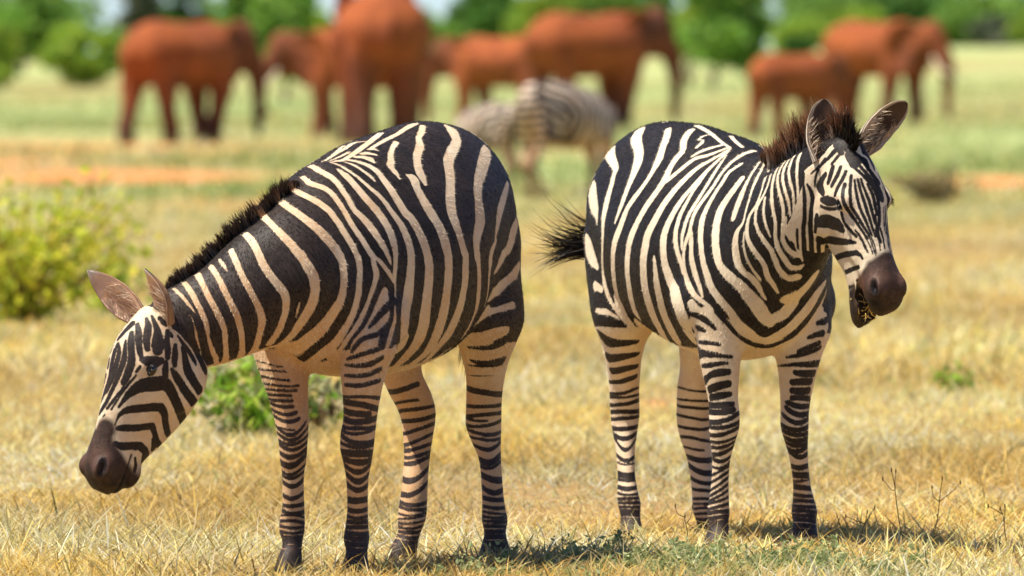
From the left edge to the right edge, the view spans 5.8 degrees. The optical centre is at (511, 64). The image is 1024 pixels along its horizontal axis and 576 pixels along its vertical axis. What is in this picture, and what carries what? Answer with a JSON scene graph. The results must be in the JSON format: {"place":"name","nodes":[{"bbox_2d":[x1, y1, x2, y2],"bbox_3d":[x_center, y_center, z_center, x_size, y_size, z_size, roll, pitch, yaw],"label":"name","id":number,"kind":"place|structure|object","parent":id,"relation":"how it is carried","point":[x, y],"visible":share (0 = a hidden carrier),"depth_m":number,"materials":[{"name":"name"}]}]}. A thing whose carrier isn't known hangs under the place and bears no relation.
{"place":"outdoors","nodes":[
{"label":"outdoors","id":0,"kind":"place"},
{"bbox_2d":[61,0,793,51],"label":"sky","id":1,"kind":"structure","parent":0,"point":[438,7],"materials":[{"name":"white"}]},
{"bbox_2d":[0,366,1023,575],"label":"dry grass","id":2,"kind":"structure","parent":0,"point":[69,541],"depth_m":34.77,"materials":[{"name":"yellow plant"}]},
{"bbox_2d":[0,46,1023,575],"bbox_3d":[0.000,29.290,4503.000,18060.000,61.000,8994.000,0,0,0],"label":"ground","id":3,"kind":"structure","parent":0,"point":[986,62],"depth_m":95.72,"materials":[{"name":"yellow plant"}]},
{"bbox_2d":[0,20,22,89],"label":"bush","id":4,"kind":"object","parent":3,"relation":"on","point":[10,33],"visible":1,"depth_m":379.33,"materials":[{"name":"green plant"}]},
{"bbox_2d":[0,0,69,74],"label":"broadleaf tree","id":5,"kind":"object","parent":3,"relation":"on","point":[35,22],"visible":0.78,"depth_m":468.59,"materials":[{"name":"green plant"}]},
{"bbox_2d":[34,19,119,87],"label":"bush","id":6,"kind":"object","parent":3,"relation":"on","point":[73,59],"visible":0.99,"depth_m":399.42,"materials":[{"name":"green plant"}]},
{"bbox_2d":[0,164,161,324],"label":"yellow shrub","id":7,"kind":"object","parent":3,"relation":"on","point":[24,293],"visible":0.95,"depth_m":58.35,"materials":[{"name":"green plant"}]},
{"bbox_2d":[63,239,152,315],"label":"yellow shrub","id":8,"kind":"object","parent":3,"relation":"on","point":[98,303],"visible":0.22,"depth_m":59.95,"materials":[{"name":"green plant"}]},
{"bbox_2d":[113,0,163,33],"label":"broadleaf tree","id":9,"kind":"object","parent":3,"relation":"on","point":[134,14],"visible":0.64,"depth_m":619.59,"materials":[{"name":"green plant"}]},
{"bbox_2d":[160,0,217,22],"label":"broadleaf tree","id":10,"kind":"object","parent":3,"relation":"on","point":[179,11],"visible":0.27,"depth_m":640.18,"materials":[{"name":"green plant"}]},
{"bbox_2d":[117,20,265,143],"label":"elephant","id":11,"kind":"object","parent":3,"relation":"on","point":[167,60],"visible":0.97,"depth_m":196.34},
{"bbox_2d":[209,0,252,27],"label":"broadleaf tree","id":12,"kind":"object","parent":3,"relation":"on","point":[234,10],"visible":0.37,"depth_m":559.22,"materials":[{"name":"green plant"}]},
{"bbox_2d":[190,354,342,438],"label":"leafy weed","id":13,"kind":"object","parent":3,"relation":"on","point":[251,403],"visible":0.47,"depth_m":40.51,"materials":[{"name":"green plant"}]},
{"bbox_2d":[245,0,319,102],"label":"broadleaf tree","id":14,"kind":"object","parent":3,"relation":"on","point":[268,20],"visible":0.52,"depth_m":329.40,"materials":[{"name":"green plant"}]},
{"bbox_2d":[79,120,524,575],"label":"zebra","id":15,"kind":"object","parent":3,"relation":"on","point":[365,268],"visible":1,"depth_m":29.59,"materials":[{"name":"black"}]},
{"bbox_2d":[308,9,332,31],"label":"bush","id":16,"kind":"object","parent":3,"relation":"on","point":[323,20],"visible":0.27,"depth_m":519.59,"materials":[{"name":"green plant"}]},
{"bbox_2d":[308,379,342,431],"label":"dry weed","id":17,"kind":"object","parent":3,"relation":"on","point":[332,407],"visible":0.41,"depth_m":41.18,"materials":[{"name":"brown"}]},
{"bbox_2d":[252,29,433,137],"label":"elephant","id":18,"kind":"object","parent":3,"relation":"on","point":[305,59],"visible":0.44,"depth_m":206.54},
{"bbox_2d":[330,0,432,143],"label":"elephant","id":19,"kind":"object","parent":3,"relation":"on","point":[372,41],"visible":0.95,"depth_m":188.47},
{"bbox_2d":[332,8,443,25],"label":"broadleaf tree","id":20,"kind":"object","parent":3,"relation":"on","point":[428,13],"visible":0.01,"depth_m":700.79,"materials":[{"name":"green plant"}]},
{"bbox_2d":[425,563,451,575],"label":"grey herb","id":21,"kind":"object","parent":3,"relation":"on","point":[441,566],"visible":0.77,"depth_m":29.25,"materials":[{"name":"yellow"}]},
{"bbox_2d":[429,18,485,50],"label":"bush","id":22,"kind":"object","parent":3,"relation":"on","point":[453,31],"visible":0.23,"depth_m":559.30,"materials":[{"name":"green plant"}]},
{"bbox_2d":[454,541,504,571],"bbox_3d":[-0.098,1.450,29.523,0.133,0.123,0.124,0,0,18],"label":"grey herb","id":23,"kind":"object","parent":3,"relation":"on","point":[470,545],"visible":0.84,"depth_m":29.50,"materials":[{"name":"yellow"}]},
{"bbox_2d":[443,0,516,37],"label":"broadleaf tree","id":24,"kind":"object","parent":3,"relation":"on","point":[486,17],"visible":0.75,"depth_m":638.37,"materials":[{"name":"green plant"}]},
{"bbox_2d":[422,36,553,120],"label":"elephant","id":25,"kind":"object","parent":3,"relation":"on","point":[481,66],"visible":0.62,"depth_m":241.86},
{"bbox_2d":[453,102,523,185],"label":"zebra","id":26,"kind":"object","parent":3,"relation":"on","point":[489,124],"visible":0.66,"depth_m":118.21,"materials":[{"name":"beige"}]},
{"bbox_2d":[470,557,517,575],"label":"grey herb","id":27,"kind":"object","parent":3,"relation":"on","point":[504,568],"visible":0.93,"depth_m":29.35,"materials":[{"name":"yellow"}]},
{"bbox_2d":[482,540,525,564],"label":"grey herb","id":28,"kind":"object","parent":3,"relation":"on","point":[506,549],"visible":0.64,"depth_m":30.09,"materials":[{"name":"yellow"}]},
{"bbox_2d":[0,0,1023,60],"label":"woodland","id":29,"kind":"object","parent":3,"relation":"on","point":[74,10],"visible":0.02,"depth_m":897.62,"materials":[{"name":"green plant"}]},
{"bbox_2d":[502,0,579,36],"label":"broadleaf tree","id":30,"kind":"object","parent":3,"relation":"on","point":[523,17],"visible":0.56,"depth_m":599.10,"materials":[{"name":"green plant"}]},
{"bbox_2d":[509,80,618,199],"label":"zebra","id":31,"kind":"object","parent":3,"relation":"on","point":[546,115],"visible":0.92,"depth_m":108.72,"materials":[{"name":"beige"}]},
{"bbox_2d":[548,533,587,564],"bbox_3d":[0.174,1.453,30.216,0.111,0.116,0.109,0,0,24],"label":"grey herb","id":32,"kind":"object","parent":3,"relation":"on","point":[567,549],"visible":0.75,"depth_m":30.21,"materials":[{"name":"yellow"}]},
{"bbox_2d":[558,543,587,557],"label":"grey herb","id":33,"kind":"object","parent":3,"relation":"on","point":[575,546],"visible":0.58,"depth_m":30.35,"materials":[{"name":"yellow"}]},
{"bbox_2d":[575,562,604,575],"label":"grey herb","id":34,"kind":"object","parent":3,"relation":"on","point":[589,574],"visible":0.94,"depth_m":28.81,"materials":[{"name":"yellow"}]},
{"bbox_2d":[522,6,682,128],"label":"elephant","id":35,"kind":"object","parent":3,"relation":"on","point":[612,51],"visible":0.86,"depth_m":233.61},
{"bbox_2d":[580,535,625,565],"bbox_3d":[0.275,1.455,30.161,0.146,0.112,0.094,0,0,-31],"label":"grey herb","id":36,"kind":"object","parent":3,"relation":"on","point":[602,548],"visible":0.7,"depth_m":30.16,"materials":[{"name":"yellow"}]},
{"bbox_2d":[573,0,640,14],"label":"broadleaf tree","id":37,"kind":"object","parent":3,"relation":"on","point":[608,6],"visible":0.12,"depth_m":649.92,"materials":[{"name":"green plant"}]},
{"bbox_2d":[590,536,630,559],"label":"grey herb","id":38,"kind":"object","parent":3,"relation":"on","point":[617,551],"visible":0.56,"depth_m":30.29,"materials":[{"name":"yellow"}]},
{"bbox_2d":[596,552,644,567],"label":"grey herb","id":39,"kind":"object","parent":3,"relation":"on","point":[616,560],"visible":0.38,"depth_m":29.83,"materials":[{"name":"yellow"}]},
{"bbox_2d":[607,526,634,550],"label":"grey herb","id":40,"kind":"object","parent":3,"relation":"on","point":[617,534],"visible":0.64,"depth_m":30.85,"materials":[{"name":"yellow"}]},
{"bbox_2d":[621,551,639,568],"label":"grey herb","id":41,"kind":"object","parent":3,"relation":"on","point":[629,558],"visible":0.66,"depth_m":29.82,"materials":[{"name":"yellow"}]},
{"bbox_2d":[624,543,648,564],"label":"grey herb","id":42,"kind":"object","parent":3,"relation":"on","point":[638,550],"visible":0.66,"depth_m":29.97,"materials":[{"name":"yellow"}]},
{"bbox_2d":[624,0,677,16],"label":"broadleaf tree","id":43,"kind":"object","parent":3,"relation":"on","point":[665,5],"visible":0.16,"depth_m":678.71,"materials":[{"name":"green plant"}]},
{"bbox_2d":[646,559,673,575],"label":"grey herb","id":44,"kind":"object","parent":3,"relation":"on","point":[661,564],"visible":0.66,"depth_m":29.35,"materials":[{"name":"yellow"}]},
{"bbox_2d":[661,549,683,569],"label":"grey herb","id":45,"kind":"object","parent":3,"relation":"on","point":[663,562],"visible":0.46,"depth_m":29.82,"materials":[{"name":"yellow"}]},
{"bbox_2d":[662,530,687,557],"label":"grey herb","id":46,"kind":"object","parent":3,"relation":"on","point":[664,548],"visible":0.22,"depth_m":30.43,"materials":[{"name":"yellow"}]},
{"bbox_2d":[666,536,688,554],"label":"grey herb","id":47,"kind":"object","parent":3,"relation":"on","point":[670,541],"visible":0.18,"depth_m":30.20,"materials":[{"name":"yellow"}]},
{"bbox_2d":[657,6,705,87],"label":"bush","id":48,"kind":"object","parent":3,"relation":"on","point":[682,15],"visible":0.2,"depth_m":394.96,"materials":[{"name":"green plant"}]},
{"bbox_2d":[666,541,698,567],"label":"grey herb","id":49,"kind":"object","parent":3,"relation":"on","point":[676,551],"visible":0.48,"depth_m":29.79,"materials":[{"name":"yellow"}]},
{"bbox_2d":[670,545,697,563],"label":"grey herb","id":50,"kind":"object","parent":3,"relation":"on","point":[688,548],"visible":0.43,"depth_m":29.85,"materials":[{"name":"yellow"}]},
{"bbox_2d":[675,503,692,542],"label":"dead stalk","id":51,"kind":"object","parent":3,"relation":"on","point":[684,516],"visible":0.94,"depth_m":31.01,"materials":[{"name":"brown plant"}]},
{"bbox_2d":[671,554,697,571],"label":"grey herb","id":52,"kind":"object","parent":3,"relation":"on","point":[687,559],"visible":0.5,"depth_m":29.37,"materials":[{"name":"yellow"}]},
{"bbox_2d":[658,561,711,575],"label":"grey herb","id":53,"kind":"object","parent":3,"relation":"on","point":[692,569],"visible":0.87,"depth_m":29.05,"materials":[{"name":"yellow"}]},
{"bbox_2d":[679,539,703,558],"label":"grey herb","id":54,"kind":"object","parent":3,"relation":"on","point":[697,550],"visible":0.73,"depth_m":29.98,"materials":[{"name":"yellow"}]},
{"bbox_2d":[690,545,721,567],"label":"grey herb","id":55,"kind":"object","parent":3,"relation":"on","point":[707,558],"visible":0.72,"depth_m":29.70,"materials":[{"name":"yellow"}]},
{"bbox_2d":[700,544,725,563],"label":"grey herb","id":56,"kind":"object","parent":3,"relation":"on","point":[705,550],"visible":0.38,"depth_m":30.05,"materials":[{"name":"yellow"}]},
{"bbox_2d":[685,541,741,567],"bbox_3d":[0.579,1.452,29.725,0.189,0.118,0.121,0,0,0],"label":"grey herb","id":57,"kind":"object","parent":3,"relation":"on","point":[715,553],"visible":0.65,"depth_m":29.72,"materials":[{"name":"yellow"}]},
{"bbox_2d":[523,97,907,545],"bbox_3d":[0.709,0.811,31.612,0.640,1.438,2.110,0,0,-23],"label":"zebra","id":58,"kind":"object","parent":3,"relation":"on","point":[708,250],"visible":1,"depth_m":31.28,"materials":[{"name":"black"}]},
{"bbox_2d":[857,293,883,321],"bbox_3d":[1.080,0.743,30.793,0.112,0.116,0.108,0,0,0],"label":"straw wisp","id":59,"kind":"object","parent":58,"relation":"attached to","point":[865,315],"visible":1,"depth_m":30.79,"materials":[{"name":"plant"}]},
{"bbox_2d":[706,543,728,555],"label":"grey herb","id":60,"kind":"object","parent":3,"relation":"on","point":[714,545],"visible":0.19,"depth_m":30.50,"materials":[{"name":"yellow"}]},
{"bbox_2d":[675,0,774,89],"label":"broadleaf tree","id":61,"kind":"object","parent":3,"relation":"on","point":[724,34],"visible":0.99,"depth_m":384.17,"materials":[{"name":"green plant"}]},
{"bbox_2d":[708,533,757,559],"bbox_3d":[0.641,1.456,30.303,0.168,0.111,0.091,0,0,-30],"label":"grey herb","id":62,"kind":"object","parent":3,"relation":"on","point":[730,536],"visible":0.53,"depth_m":30.30,"materials":[{"name":"yellow"}]},
{"bbox_2d":[729,543,754,567],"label":"grey herb","id":63,"kind":"object","parent":3,"relation":"on","point":[735,549],"visible":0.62,"depth_m":29.65,"materials":[{"name":"yellow"}]},
{"bbox_2d":[739,547,766,563],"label":"grey herb","id":64,"kind":"object","parent":3,"relation":"on","point":[763,548],"visible":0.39,"depth_m":29.79,"materials":[{"name":"yellow"}]},
{"bbox_2d":[735,555,775,568],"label":"grey herb","id":65,"kind":"object","parent":3,"relation":"on","point":[758,558],"visible":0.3,"depth_m":29.64,"materials":[{"name":"yellow"}]},
{"bbox_2d":[754,544,789,566],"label":"grey herb","id":66,"kind":"object","parent":3,"relation":"on","point":[773,551],"visible":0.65,"depth_m":29.80,"materials":[{"name":"yellow"}]},
{"bbox_2d":[760,553,789,571],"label":"grey herb","id":67,"kind":"object","parent":3,"relation":"on","point":[778,561],"visible":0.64,"depth_m":29.55,"materials":[{"name":"yellow"}]},
{"bbox_2d":[773,533,804,560],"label":"grey herb","id":68,"kind":"object","parent":3,"relation":"on","point":[798,545],"visible":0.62,"depth_m":30.16,"materials":[{"name":"yellow"}]},
{"bbox_2d":[771,553,816,568],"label":"grey herb","id":69,"kind":"object","parent":3,"relation":"on","point":[803,558],"visible":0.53,"depth_m":29.77,"materials":[{"name":"yellow"}]},
{"bbox_2d":[778,534,813,561],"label":"grey herb","id":70,"kind":"object","parent":3,"relation":"on","point":[795,540],"visible":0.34,"depth_m":30.22,"materials":[{"name":"yellow"}]},
{"bbox_2d":[768,14,826,53],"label":"bush","id":71,"kind":"object","parent":3,"relation":"on","point":[812,23],"visible":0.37,"depth_m":559.44,"materials":[{"name":"green plant"}]},
{"bbox_2d":[779,33,817,54],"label":"bush","id":72,"kind":"object","parent":3,"relation":"on","point":[796,44],"visible":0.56,"depth_m":419.60,"materials":[{"name":"green plant"}]},
{"bbox_2d":[747,53,854,136],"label":"elephant","id":73,"kind":"object","parent":3,"relation":"on","point":[778,80],"visible":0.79,"depth_m":204.53},
{"bbox_2d":[799,539,827,565],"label":"grey herb","id":74,"kind":"object","parent":3,"relation":"on","point":[804,549],"visible":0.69,"depth_m":29.95,"materials":[{"name":"yellow"}]},
{"bbox_2d":[780,0,851,29],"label":"bush","id":75,"kind":"object","parent":3,"relation":"on","point":[821,9],"visible":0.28,"depth_m":699.68,"materials":[{"name":"green plant"}]},
{"bbox_2d":[800,545,845,570],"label":"grey herb","id":76,"kind":"object","parent":3,"relation":"on","point":[824,552],"visible":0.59,"depth_m":29.86,"materials":[{"name":"yellow"}]},
{"bbox_2d":[804,544,846,567],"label":"grey herb","id":77,"kind":"object","parent":3,"relation":"on","point":[837,547],"visible":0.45,"depth_m":29.90,"materials":[{"name":"yellow"}]},
{"bbox_2d":[809,533,845,557],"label":"grey herb","id":78,"kind":"object","parent":3,"relation":"on","point":[834,537],"visible":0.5,"depth_m":30.57,"materials":[{"name":"yellow"}]},
{"bbox_2d":[812,559,857,575],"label":"grey herb","id":79,"kind":"object","parent":3,"relation":"on","point":[821,562],"visible":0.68,"depth_m":29.29,"materials":[{"name":"yellow"}]},
{"bbox_2d":[816,555,853,571],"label":"grey herb","id":80,"kind":"object","parent":3,"relation":"on","point":[826,559],"visible":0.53,"depth_m":29.55,"materials":[{"name":"yellow"}]},
{"bbox_2d":[832,548,855,566],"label":"grey herb","id":81,"kind":"object","parent":3,"relation":"on","point":[842,556],"visible":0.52,"depth_m":29.81,"materials":[{"name":"yellow"}]},
{"bbox_2d":[820,5,886,42],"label":"bush","id":82,"kind":"object","parent":3,"relation":"on","point":[868,14],"visible":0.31,"depth_m":599.53,"materials":[{"name":"green plant"}]},
{"bbox_2d":[845,505,874,544],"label":"dead stalk","id":83,"kind":"object","parent":3,"relation":"on","point":[861,522],"visible":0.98,"depth_m":31.21,"materials":[{"name":"brown plant"}]},
{"bbox_2d":[858,550,899,573],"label":"grey herb","id":84,"kind":"object","parent":3,"relation":"on","point":[877,561],"visible":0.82,"depth_m":29.30,"materials":[{"name":"yellow"}]},
{"bbox_2d":[865,555,898,575],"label":"grey herb","id":85,"kind":"object","parent":3,"relation":"on","point":[883,566],"visible":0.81,"depth_m":29.11,"materials":[{"name":"yellow"}]},
{"bbox_2d":[821,20,960,121],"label":"elephant","id":86,"kind":"object","parent":3,"relation":"on","point":[890,53],"visible":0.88,"depth_m":254.13},
{"bbox_2d":[882,467,902,539],"bbox_3d":[1.182,1.370,31.291,0.057,0.255,0.061,0,0,-43],"label":"dead stalk","id":87,"kind":"object","parent":3,"relation":"on","point":[895,496],"visible":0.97,"depth_m":31.30,"materials":[{"name":"brown plant"}]},
{"bbox_2d":[851,0,949,23],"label":"broadleaf tree","id":88,"kind":"object","parent":3,"relation":"on","point":[915,11],"visible":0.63,"depth_m":688.00,"materials":[{"name":"green plant"}]},
{"bbox_2d":[886,564,921,575],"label":"grey herb","id":89,"kind":"object","parent":3,"relation":"on","point":[899,572],"visible":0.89,"depth_m":28.91,"materials":[{"name":"yellow"}]},
{"bbox_2d":[887,539,937,566],"bbox_3d":[1.184,1.456,29.969,0.151,0.109,0.128,0,0,0],"label":"grey herb","id":90,"kind":"object","parent":3,"relation":"on","point":[909,546],"visible":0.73,"depth_m":29.98,"materials":[{"name":"yellow"}]},
{"bbox_2d":[888,164,973,202],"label":"olive bush","id":91,"kind":"object","parent":3,"relation":"on","point":[930,189],"visible":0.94,"depth_m":106.85,"materials":[{"name":"green plant"}]},
{"bbox_2d":[931,476,960,538],"bbox_3d":[1.351,1.391,31.605,0.095,0.219,0.020,0,0,-11],"label":"dead stalk","id":92,"kind":"object","parent":3,"relation":"on","point":[939,500],"visible":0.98,"depth_m":31.61,"materials":[{"name":"brown plant"}]},
{"bbox_2d":[928,7,978,46],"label":"bush","id":93,"kind":"object","parent":3,"relation":"on","point":[952,23],"visible":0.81,"depth_m":618.73,"materials":[{"name":"green plant"}]},
{"bbox_2d":[927,360,982,392],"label":"green herb","id":94,"kind":"object","parent":3,"relation":"on","point":[944,379],"visible":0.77,"depth_m":45.95,"materials":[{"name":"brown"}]},
{"bbox_2d":[943,0,999,26],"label":"broadleaf tree","id":95,"kind":"object","parent":3,"relation":"on","point":[982,8],"visible":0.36,"depth_m":718.86,"materials":[{"name":"green plant"}]},
{"bbox_2d":[964,12,1013,46],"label":"bush","id":96,"kind":"object","parent":3,"relation":"on","point":[989,33],"visible":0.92,"depth_m":599.75,"materials":[{"name":"green plant"}]},
{"bbox_2d":[987,504,1006,542],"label":"dead stalk","id":97,"kind":"object","parent":3,"relation":"on","point":[988,506],"visible":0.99,"depth_m":31.00,"materials":[{"name":"brown plant"}]},
{"bbox_2d":[993,0,1023,21],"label":"bush","id":98,"kind":"object","parent":3,"relation":"on","point":[1012,9],"visible":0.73,"depth_m":609.06,"materials":[{"name":"green plant"}]},
{"bbox_2d":[1003,16,1023,44],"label":"bush","id":99,"kind":"object","parent":3,"relation":"on","point":[1015,31],"visible":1,"depth_m":559.26,"materials":[{"name":"green plant"}]},
{"bbox_2d":[0,74,1023,202],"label":"green grass","id":100,"kind":"structure","parent":0,"point":[253,187],"depth_m":178.97,"materials":[{"name":"green plant"}]}
]}

